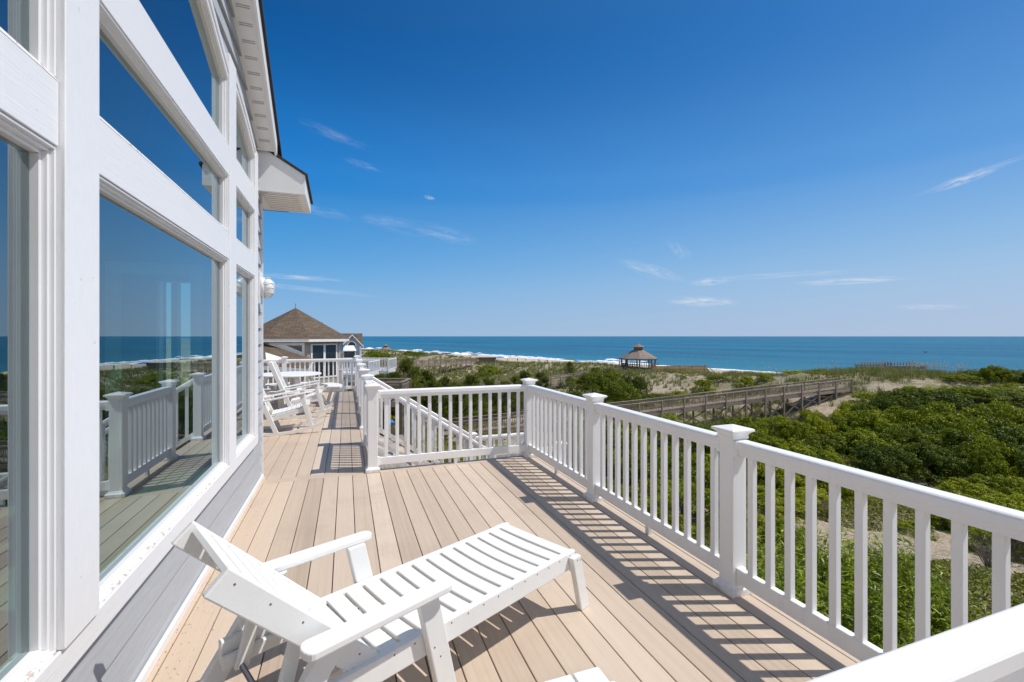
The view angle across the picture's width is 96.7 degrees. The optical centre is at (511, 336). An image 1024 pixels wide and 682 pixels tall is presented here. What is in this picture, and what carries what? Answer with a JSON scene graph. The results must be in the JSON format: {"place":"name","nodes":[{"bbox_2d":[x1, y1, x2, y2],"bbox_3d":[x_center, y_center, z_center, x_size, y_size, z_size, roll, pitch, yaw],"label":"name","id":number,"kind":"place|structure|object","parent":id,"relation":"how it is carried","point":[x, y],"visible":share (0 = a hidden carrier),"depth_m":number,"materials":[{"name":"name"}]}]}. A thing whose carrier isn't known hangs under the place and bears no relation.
{"place":"outdoors","nodes":[
{"label":"outdoors","id":0,"kind":"place"},
{"bbox_2d":[0,0,312,681],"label":"beach house","id":1,"kind":"structure","parent":0,"point":[149,174],"depth_m":2.18,"materials":[{"name":"grey"}]},
{"bbox_2d":[0,111,56,681],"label":"window","id":2,"kind":"structure","parent":1,"relation":"in","point":[35,157],"depth_m":1.38,"materials":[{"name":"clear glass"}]},
{"bbox_2d":[0,0,57,80],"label":"window","id":3,"kind":"structure","parent":1,"relation":"in","point":[35,20],"depth_m":1.38,"materials":[{"name":"clear glass"}]},
{"bbox_2d":[99,176,227,605],"bbox_3d":[-1.872,0.198,2.544,0.086,1.576,1.983,0,0,-20],"label":"window","id":4,"kind":"structure","parent":1,"relation":"in","point":[177,440],"depth_m":2.44,"materials":[{"name":"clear glass"}]},
{"bbox_2d":[99,1,227,230],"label":"window","id":5,"kind":"structure","parent":1,"relation":"in","point":[145,116],"depth_m":2.27,"materials":[{"name":"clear glass"}]},
{"bbox_2d":[138,0,228,143],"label":"window","id":6,"kind":"structure","parent":1,"relation":"in","point":[190,30],"depth_m":2.95,"materials":[{"name":"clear glass"}]},
{"bbox_2d":[236,187,253,253],"bbox_3d":[-2.431,-1.013,4.080,0.086,0.433,0.834,0,0,-20],"label":"window","id":7,"kind":"structure","parent":1,"relation":"in","point":[244,212],"depth_m":4.24,"materials":[{"name":"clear glass"}]},
{"bbox_2d":[236,265,254,455],"bbox_3d":[-2.431,0.198,4.080,0.086,1.576,0.834,0,0,-20],"label":"window","id":8,"kind":"structure","parent":1,"relation":"in","point":[244,280],"depth_m":4.28,"materials":[{"name":"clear glass"}]},
{"bbox_2d":[236,76,255,185],"bbox_3d":[-2.436,-1.788,4.078,0.112,0.663,0.830,0,0,-20],"label":"window","id":9,"kind":"structure","parent":1,"relation":"in","point":[245,144],"depth_m":4.16,"materials":[{"name":"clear glass"}]},
{"bbox_2d":[258,271,274,303],"bbox_3d":[-2.595,-0.510,4.818,0.143,0.340,0.177,0,0,-20],"label":"wall lamp","id":10,"kind":"object","parent":1,"relation":"attached to","point":[266,288],"visible":0.99,"depth_m":4.76,"materials":[{"name":"white paint"}]},
{"bbox_2d":[262,0,1023,335],"label":"sky","id":11,"kind":"structure","parent":0,"point":[472,167],"materials":[{"name":"blue"}]},
{"bbox_2d":[361,336,1023,378],"bbox_3d":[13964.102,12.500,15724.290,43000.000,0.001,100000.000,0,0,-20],"label":"sea","id":12,"kind":"structure","parent":0,"point":[755,353],"depth_m":463.57,"materials":[{"name":"liquid"}]},
{"bbox_2d":[361,347,783,373],"bbox_3d":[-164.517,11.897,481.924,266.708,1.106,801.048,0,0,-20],"label":"surf","id":13,"kind":"structure","parent":12,"relation":"on","point":[605,361],"depth_m":238.84,"materials":[{"name":"liquid"}]},
{"bbox_2d":[361,349,1023,622],"bbox_3d":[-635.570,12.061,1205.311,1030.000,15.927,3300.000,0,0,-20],"label":"ground","id":14,"kind":"structure","parent":0,"point":[940,548],"depth_m":47.76,"materials":[{"name":"sand"}]},
{"bbox_2d":[263,304,348,392],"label":"octagonal house","id":15,"kind":"structure","parent":14,"relation":"on","point":[295,333],"depth_m":28.01,"materials":[{"name":"brown"}]},
{"bbox_2d":[269,343,304,355],"bbox_3d":[-13.501,0.805,27.250,2.008,0.850,0.068,0,0,-15],"label":"window","id":16,"kind":"structure","parent":15,"relation":"in","point":[298,348],"depth_m":27.32,"materials":[{"name":"white paint"}]},
{"bbox_2d":[311,343,336,378],"bbox_3d":[-11.783,1.535,28.593,0.058,2.130,1.914,0,0,30],"label":"door","id":17,"kind":"structure","parent":15,"relation":"in","point":[318,351],"depth_m":28.64,"materials":[{"name":"white paint"}]},
{"bbox_2d":[341,333,363,390],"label":"gabled house","id":18,"kind":"structure","parent":14,"relation":"on","point":[353,345],"depth_m":46.00,"materials":[{"name":"white"}]},
{"bbox_2d":[343,357,396,376],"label":"neighbour deck","id":19,"kind":"structure","parent":14,"relation":"on","point":[376,367],"depth_m":39.48,"materials":[{"name":"white paint"}]},
{"bbox_2d":[347,378,455,444],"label":"stair platform","id":20,"kind":"structure","parent":14,"relation":"on","point":[406,384],"depth_m":26.16,"materials":[{"name":"grey wood"}]},
{"bbox_2d":[396,357,426,387],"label":"pine tree","id":21,"kind":"object","parent":14,"relation":"on","point":[406,367],"visible":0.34,"depth_m":40.77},
{"bbox_2d":[365,358,475,374],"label":"boardwalk","id":22,"kind":"structure","parent":14,"relation":"on","point":[446,362],"depth_m":105.11,"materials":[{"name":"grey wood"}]},
{"bbox_2d":[421,379,456,422],"bbox_3d":[-6.463,5.966,37.004,3.744,4.967,4.343,0,0,-24],"label":"pine tree","id":23,"kind":"object","parent":14,"relation":"on","point":[432,384],"visible":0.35,"depth_m":36.77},
{"bbox_2d":[442,383,478,424],"bbox_3d":[-4.252,6.171,38.925,3.445,4.407,3.368,0,0,24],"label":"pine tree","id":24,"kind":"object","parent":14,"relation":"on","point":[464,402],"visible":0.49,"depth_m":38.85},
{"bbox_2d":[462,383,494,420],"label":"pine tree","id":25,"kind":"object","parent":14,"relation":"on","point":[475,398],"visible":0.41,"depth_m":40.72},
{"bbox_2d":[482,377,504,415],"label":"pine tree","id":26,"kind":"object","parent":14,"relation":"on","point":[488,381],"visible":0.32,"depth_m":43.60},
{"bbox_2d":[145,391,860,681],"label":"deck","id":27,"kind":"structure","parent":14,"relation":"on","point":[660,608],"depth_m":2.96,"materials":[{"name":"beige"}]},
{"bbox_2d":[263,388,323,435],"bbox_3d":[-3.678,0.983,7.402,1.037,1.121,0.660,-7,3,-24],"label":"rocking chair","id":28,"kind":"object","parent":27,"relation":"on","point":[272,416],"visible":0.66,"depth_m":7.25,"materials":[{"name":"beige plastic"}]},
{"bbox_2d":[267,361,333,418],"bbox_3d":[-4.090,0.983,8.884,1.037,1.121,0.660,-7,3,-22],"label":"rocking chair","id":29,"kind":"object","parent":27,"relation":"on","point":[280,381],"visible":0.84,"depth_m":8.71,"materials":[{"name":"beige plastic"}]},
{"bbox_2d":[263,371,341,408],"bbox_3d":[-4.871,1.187,9.933,2.200,0.743,2.200,0,0,-32],"label":"picnic table","id":30,"kind":"object","parent":27,"relation":"on","point":[294,376],"visible":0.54,"depth_m":9.97,"materials":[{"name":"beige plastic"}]},
{"bbox_2d":[263,356,354,390],"bbox_3d":[-6.259,1.044,12.195,3.883,1.012,0.174,0,0,-20],"label":"deck railing","id":31,"kind":"object","parent":27,"relation":"on","point":[284,360],"visible":0.35,"depth_m":12.49,"materials":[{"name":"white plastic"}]},
{"bbox_2d":[354,355,369,429],"bbox_3d":[-3.429,1.044,10.255,0.174,1.012,5.754,0,0,-20],"label":"deck railing","id":32,"kind":"object","parent":27,"relation":"on","point":[360,369],"visible":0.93,"depth_m":9.09,"materials":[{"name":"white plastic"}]},
{"bbox_2d":[361,374,373,447],"bbox_3d":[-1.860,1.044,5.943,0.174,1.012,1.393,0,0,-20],"label":"railing post","id":33,"kind":"object","parent":27,"relation":"on","point":[367,378],"visible":0.37,"depth_m":6.45,"materials":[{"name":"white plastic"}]},
{"bbox_2d":[172,521,588,681],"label":"chaise lounge","id":34,"kind":"object","parent":27,"relation":"on","point":[463,585],"visible":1,"depth_m":1.85,"materials":[{"name":"white plastic"}]},
{"bbox_2d":[364,383,526,473],"bbox_3d":[-0.758,1.044,5.545,1.973,1.012,0.174,0,0,-20],"label":"deck railing","id":35,"kind":"object","parent":27,"relation":"on","point":[375,460],"visible":1,"depth_m":5.47,"materials":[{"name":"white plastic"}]},
{"bbox_2d":[372,377,566,468],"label":"deck stairs","id":36,"kind":"structure","parent":27,"relation":"attached to","point":[434,423],"depth_m":7.08,"materials":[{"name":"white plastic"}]},
{"bbox_2d":[545,667,608,681],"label":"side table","id":37,"kind":"object","parent":27,"relation":"on","point":[595,674],"visible":1,"depth_m":1.47,"materials":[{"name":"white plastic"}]},
{"bbox_2d":[520,378,1023,660],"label":"deck railing","id":38,"kind":"object","parent":27,"relation":"on","point":[732,448],"visible":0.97,"depth_m":2.54,"materials":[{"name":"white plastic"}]},
{"bbox_2d":[492,380,523,417],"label":"pine tree","id":39,"kind":"object","parent":14,"relation":"on","point":[504,396],"visible":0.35,"depth_m":44.81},
{"bbox_2d":[468,367,621,397],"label":"boardwalk","id":40,"kind":"structure","parent":14,"relation":"on","point":[554,383],"depth_m":71.03,"materials":[{"name":"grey wood"}]},
{"bbox_2d":[557,365,647,408],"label":"shrub","id":41,"kind":"object","parent":14,"relation":"on","point":[604,384],"visible":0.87,"depth_m":48.22,"materials":[{"name":"green plant"}]},
{"bbox_2d":[610,373,652,404],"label":"shrub","id":42,"kind":"object","parent":14,"relation":"on","point":[637,382],"visible":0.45,"depth_m":51.14,"materials":[{"name":"green plant"}]},
{"bbox_2d":[605,421,660,458],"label":"shrub","id":43,"kind":"object","parent":14,"relation":"on","point":[630,438],"visible":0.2,"depth_m":28.98,"materials":[{"name":"green plant"}]},
{"bbox_2d":[619,344,657,370],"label":"gazebo","id":44,"kind":"object","parent":14,"relation":"on","point":[638,352],"visible":0.79,"depth_m":88.49,"materials":[{"name":"brown wood"}]},
{"bbox_2d":[605,449,682,488],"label":"shrub","id":45,"kind":"object","parent":14,"relation":"on","point":[639,467],"visible":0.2,"depth_m":22.99,"materials":[{"name":"green plant"}]},
{"bbox_2d":[437,378,852,439],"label":"boardwalk","id":46,"kind":"structure","parent":14,"relation":"on","point":[802,393],"depth_m":44.20,"materials":[{"name":"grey wood"}]},
{"bbox_2d":[613,478,696,535],"bbox_3d":[5.421,7.198,18.893,4.219,2.540,4.014,0,0,-13],"label":"shrub","id":47,"kind":"object","parent":14,"relation":"on","point":[658,501],"visible":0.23,"depth_m":18.50,"materials":[{"name":"green plant"}]},
{"bbox_2d":[631,412,691,452],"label":"shrub","id":48,"kind":"object","parent":14,"relation":"on","point":[659,433],"visible":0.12,"depth_m":31.21,"materials":[{"name":"green plant"}]},
{"bbox_2d":[630,447,709,492],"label":"shrub","id":49,"kind":"object","parent":14,"relation":"on","point":[681,465],"visible":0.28,"depth_m":23.01,"materials":[{"name":"green plant"}]},
{"bbox_2d":[648,478,709,533],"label":"shrub","id":50,"kind":"object","parent":14,"relation":"on","point":[694,496],"visible":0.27,"depth_m":19.27,"materials":[{"name":"green plant"}]},
{"bbox_2d":[654,365,712,372],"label":"plank fence","id":51,"kind":"object","parent":14,"relation":"on","point":[694,368],"visible":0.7,"depth_m":78.97,"materials":[{"name":"beige wood"}]},
{"bbox_2d":[361,348,1023,431],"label":"dune grass","id":52,"kind":"structure","parent":14,"relation":"on","point":[893,374],"depth_m":63.26,"materials":[{"name":"plant"}]},
{"bbox_2d":[689,378,716,393],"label":"shrub","id":53,"kind":"object","parent":14,"relation":"on","point":[700,383],"visible":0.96,"depth_m":61.39,"materials":[{"name":"green plant"}]},
{"bbox_2d":[669,452,747,487],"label":"shrub","id":54,"kind":"object","parent":14,"relation":"on","point":[707,470],"visible":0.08,"depth_m":23.14,"materials":[{"name":"green plant"}]},
{"bbox_2d":[411,420,1023,620],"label":"ground cover","id":55,"kind":"object","parent":14,"relation":"on","point":[986,575],"visible":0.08,"depth_m":18.63,"materials":[{"name":"green plant"}]},
{"bbox_2d":[720,414,767,438],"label":"shrub","id":56,"kind":"object","parent":14,"relation":"on","point":[745,421],"visible":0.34,"depth_m":32.68,"materials":[{"name":"green plant"}]},
{"bbox_2d":[746,486,781,509],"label":"shrub","id":57,"kind":"object","parent":14,"relation":"on","point":[761,490],"visible":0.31,"depth_m":21.22,"materials":[{"name":"green plant"}]},
{"bbox_2d":[747,429,785,448],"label":"shrub","id":58,"kind":"object","parent":14,"relation":"on","point":[760,440],"visible":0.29,"depth_m":27.87,"materials":[{"name":"green plant"}]},
{"bbox_2d":[752,415,792,439],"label":"shrub","id":59,"kind":"object","parent":14,"relation":"on","point":[769,420],"visible":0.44,"depth_m":33.27,"materials":[{"name":"green plant"}]},
{"bbox_2d":[757,496,804,523],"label":"shrub","id":60,"kind":"object","parent":14,"relation":"on","point":[798,504],"visible":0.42,"depth_m":19.88,"materials":[{"name":"green plant"}]},
{"bbox_2d":[746,463,819,496],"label":"shrub","id":61,"kind":"object","parent":14,"relation":"on","point":[799,476],"visible":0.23,"depth_m":22.46,"materials":[{"name":"green plant"}]},
{"bbox_2d":[746,561,828,616],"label":"lance leaf bush","id":62,"kind":"object","parent":14,"relation":"on","point":[780,582],"visible":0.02,"depth_m":7.78,"materials":[{"name":"green plant"}]},
{"bbox_2d":[757,518,819,553],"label":"shrub","id":63,"kind":"object","parent":14,"relation":"on","point":[779,524],"visible":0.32,"depth_m":16.78,"materials":[{"name":"green plant"}]},
{"bbox_2d":[761,437,822,455],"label":"shrub","id":64,"kind":"object","parent":14,"relation":"on","point":[791,446],"visible":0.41,"depth_m":26.66,"materials":[{"name":"green plant"}]},
{"bbox_2d":[768,420,821,448],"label":"shrub","id":65,"kind":"object","parent":14,"relation":"on","point":[794,429],"visible":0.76,"depth_m":31.57,"materials":[{"name":"green plant"}]},
{"bbox_2d":[746,533,853,627],"bbox_3d":[5.339,6.190,9.015,3.044,4.598,2.952,0,0,40],"label":"lance leaf bush","id":66,"kind":"object","parent":14,"relation":"on","point":[800,566],"visible":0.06,"depth_m":8.82,"materials":[{"name":"green plant"}]},
{"bbox_2d":[794,445,843,464],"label":"shrub","id":67,"kind":"object","parent":14,"relation":"on","point":[832,457],"visible":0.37,"depth_m":25.40,"materials":[{"name":"green plant"}]},
{"bbox_2d":[802,411,836,441],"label":"shrub","id":68,"kind":"object","parent":14,"relation":"on","point":[814,420],"visible":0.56,"depth_m":33.93,"materials":[{"name":"green plant"}]},
{"bbox_2d":[795,486,843,514],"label":"shrub","id":69,"kind":"object","parent":14,"relation":"on","point":[800,492],"visible":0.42,"depth_m":20.93,"materials":[{"name":"green plant"}]},
{"bbox_2d":[757,522,882,643],"bbox_3d":[6.211,6.119,9.188,3.055,4.712,2.716,0,0,9],"label":"lance leaf bush","id":70,"kind":"object","parent":14,"relation":"on","point":[803,548],"visible":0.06,"depth_m":9.28,"materials":[{"name":"green plant"}]},
{"bbox_2d":[805,432,861,463],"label":"shrub","id":71,"kind":"object","parent":14,"relation":"on","point":[838,445],"visible":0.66,"depth_m":29.40,"materials":[{"name":"green plant"}]},
{"bbox_2d":[797,552,914,649],"bbox_3d":[5.971,6.106,7.816,2.638,4.737,2.559,0,0,38],"label":"lance leaf bush","id":72,"kind":"object","parent":14,"relation":"on","point":[875,604],"visible":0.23,"depth_m":7.64,"materials":[{"name":"green plant"}]},
{"bbox_2d":[797,517,914,647],"bbox_3d":[6.879,6.143,9.231,2.841,4.684,2.755,0,0,-21],"label":"lance leaf bush","id":73,"kind":"object","parent":14,"relation":"on","point":[849,548],"visible":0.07,"depth_m":9.12,"materials":[{"name":"green plant"}]},
{"bbox_2d":[812,429,900,468],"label":"shrub","id":74,"kind":"object","parent":14,"relation":"on","point":[858,436],"visible":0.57,"depth_m":28.71,"materials":[{"name":"green plant"}]},
{"bbox_2d":[821,409,901,442],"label":"shrub","id":75,"kind":"object","parent":14,"relation":"on","point":[858,422],"visible":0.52,"depth_m":33.68,"materials":[{"name":"green plant"}]},
{"bbox_2d":[823,524,950,644],"bbox_3d":[7.352,6.113,8.946,2.522,4.715,2.836,0,0,39],"label":"lance leaf bush","id":76,"kind":"object","parent":14,"relation":"on","point":[910,558],"visible":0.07,"depth_m":8.73,"materials":[{"name":"green plant"}]},
{"bbox_2d":[847,441,928,481],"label":"shrub","id":77,"kind":"object","parent":14,"relation":"on","point":[881,457],"visible":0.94,"depth_m":25.44,"materials":[{"name":"green plant"}]},
{"bbox_2d":[861,395,915,424],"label":"shrub","id":78,"kind":"object","parent":14,"relation":"on","point":[884,403],"visible":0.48,"depth_m":38.85,"materials":[{"name":"green plant"}]},
{"bbox_2d":[854,361,926,369],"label":"dune lookout","id":79,"kind":"object","parent":14,"relation":"on","point":[900,366],"visible":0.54,"depth_m":59.88,"materials":[{"name":"brown wood"}]},
{"bbox_2d":[855,405,941,431],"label":"shrub","id":80,"kind":"object","parent":14,"relation":"on","point":[891,417],"visible":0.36,"depth_m":33.70,"materials":[{"name":"green plant"}]},
{"bbox_2d":[851,547,950,645],"bbox_3d":[7.325,6.199,8.446,2.362,4.497,2.435,0,0,8],"label":"lance leaf bush","id":81,"kind":"object","parent":14,"relation":"on","point":[935,606],"visible":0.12,"depth_m":8.18,"materials":[{"name":"green plant"}]},
{"bbox_2d":[857,424,944,467],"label":"shrub","id":82,"kind":"object","parent":14,"relation":"on","point":[893,433],"visible":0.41,"depth_m":28.40,"materials":[{"name":"green plant"}]},
{"bbox_2d":[875,388,940,412],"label":"shrub","id":83,"kind":"object","parent":14,"relation":"on","point":[905,397],"visible":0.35,"depth_m":40.17,"materials":[{"name":"green plant"}]},
{"bbox_2d":[897,519,939,540],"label":"shrub","id":84,"kind":"object","parent":14,"relation":"on","point":[902,524],"visible":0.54,"depth_m":18.47,"materials":[{"name":"green plant"}]},
{"bbox_2d":[887,439,963,486],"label":"shrub","id":85,"kind":"object","parent":14,"relation":"on","point":[925,450],"visible":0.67,"depth_m":25.29,"materials":[{"name":"green plant"}]},
{"bbox_2d":[887,400,967,443],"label":"shrub","id":86,"kind":"object","parent":14,"relation":"on","point":[927,412],"visible":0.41,"depth_m":33.00,"materials":[{"name":"green plant"}]},
{"bbox_2d":[895,424,986,475],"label":"shrub","id":87,"kind":"object","parent":14,"relation":"on","point":[928,429],"visible":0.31,"depth_m":27.95,"materials":[{"name":"green plant"}]},
{"bbox_2d":[897,576,991,643],"bbox_3d":[8.033,6.281,8.249,1.940,4.236,2.182,0,0,-22],"label":"lance leaf bush","id":88,"kind":"object","parent":14,"relation":"on","point":[970,608],"visible":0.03,"depth_m":8.13,"materials":[{"name":"green plant"}]},
{"bbox_2d":[907,387,982,415],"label":"shrub","id":89,"kind":"object","parent":14,"relation":"on","point":[955,398],"visible":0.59,"depth_m":40.25,"materials":[{"name":"green plant"}]},
{"bbox_2d":[905,445,991,483],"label":"shrub","id":90,"kind":"object","parent":14,"relation":"on","point":[952,457],"visible":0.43,"depth_m":25.03,"materials":[{"name":"green plant"}]},
{"bbox_2d":[930,514,981,533],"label":"shrub","id":91,"kind":"object","parent":14,"relation":"on","point":[938,518],"visible":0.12,"depth_m":18.90,"materials":[{"name":"green plant"}]},
{"bbox_2d":[939,374,989,382],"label":"shrub","id":92,"kind":"object","parent":14,"relation":"on","point":[964,377],"visible":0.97,"depth_m":47.46,"materials":[{"name":"green plant"}]},
{"bbox_2d":[934,477,998,497],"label":"shrub","id":93,"kind":"object","parent":14,"relation":"on","point":[981,489],"visible":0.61,"depth_m":21.99,"materials":[{"name":"green plant"}]},
{"bbox_2d":[934,416,1004,473],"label":"shrub","id":94,"kind":"object","parent":14,"relation":"on","point":[958,427],"visible":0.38,"depth_m":28.06,"materials":[{"name":"green plant"}]},
{"bbox_2d":[933,406,1021,431],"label":"shrub","id":95,"kind":"object","parent":14,"relation":"on","point":[968,415],"visible":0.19,"depth_m":32.24,"materials":[{"name":"green plant"}]},
{"bbox_2d":[934,386,1023,411],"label":"shrub","id":96,"kind":"object","parent":14,"relation":"on","point":[971,391],"visible":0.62,"depth_m":40.71,"materials":[{"name":"green plant"}]},
{"bbox_2d":[947,437,1023,487],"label":"shrub","id":97,"kind":"object","parent":14,"relation":"on","point":[977,451],"visible":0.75,"depth_m":24.44,"materials":[{"name":"green plant"}]},
{"bbox_2d":[950,531,1023,563],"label":"shrub","id":98,"kind":"object","parent":14,"relation":"on","point":[976,543],"visible":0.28,"depth_m":17.01,"materials":[{"name":"green plant"}]},
{"bbox_2d":[954,473,1023,502],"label":"shrub","id":99,"kind":"object","parent":14,"relation":"on","point":[988,481],"visible":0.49,"depth_m":22.22,"materials":[{"name":"green plant"}]},
{"bbox_2d":[957,425,1023,473],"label":"shrub","id":100,"kind":"object","parent":14,"relation":"on","point":[1013,435],"visible":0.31,"depth_m":27.45,"materials":[{"name":"green plant"}]},
{"bbox_2d":[958,400,1023,431],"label":"shrub","id":101,"kind":"object","parent":14,"relation":"on","point":[1011,415],"visible":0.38,"depth_m":32.61,"materials":[{"name":"green plant"}]},
{"bbox_2d":[964,388,1023,404],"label":"shrub","id":102,"kind":"object","parent":14,"relation":"on","point":[1014,395],"visible":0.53,"depth_m":40.75,"materials":[{"name":"green plant"}]},
{"bbox_2d":[975,365,1013,382],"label":"shrub","id":103,"kind":"object","parent":14,"relation":"on","point":[992,370],"visible":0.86,"depth_m":46.53,"materials":[{"name":"green plant"}]},
{"bbox_2d":[968,534,1023,568],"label":"dry shrub","id":104,"kind":"object","parent":14,"relation":"on","point":[987,562],"visible":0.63,"depth_m":15.59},
{"bbox_2d":[968,527,1023,558],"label":"shrub","id":105,"kind":"object","parent":14,"relation":"on","point":[988,534],"visible":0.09,"depth_m":17.07,"materials":[{"name":"green plant"}]},
{"bbox_2d":[969,442,1023,483],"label":"shrub","id":106,"kind":"object","parent":14,"relation":"on","point":[1020,450],"visible":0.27,"depth_m":24.61,"materials":[{"name":"green plant"}]},
{"bbox_2d":[980,492,1023,511],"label":"shrub","id":107,"kind":"object","parent":14,"relation":"on","point":[1015,500],"visible":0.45,"depth_m":19.46,"materials":[{"name":"green plant"}]},
{"bbox_2d":[593,360,971,374],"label":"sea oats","id":108,"kind":"object","parent":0,"point":[907,365],"visible":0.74,"depth_m":53.07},
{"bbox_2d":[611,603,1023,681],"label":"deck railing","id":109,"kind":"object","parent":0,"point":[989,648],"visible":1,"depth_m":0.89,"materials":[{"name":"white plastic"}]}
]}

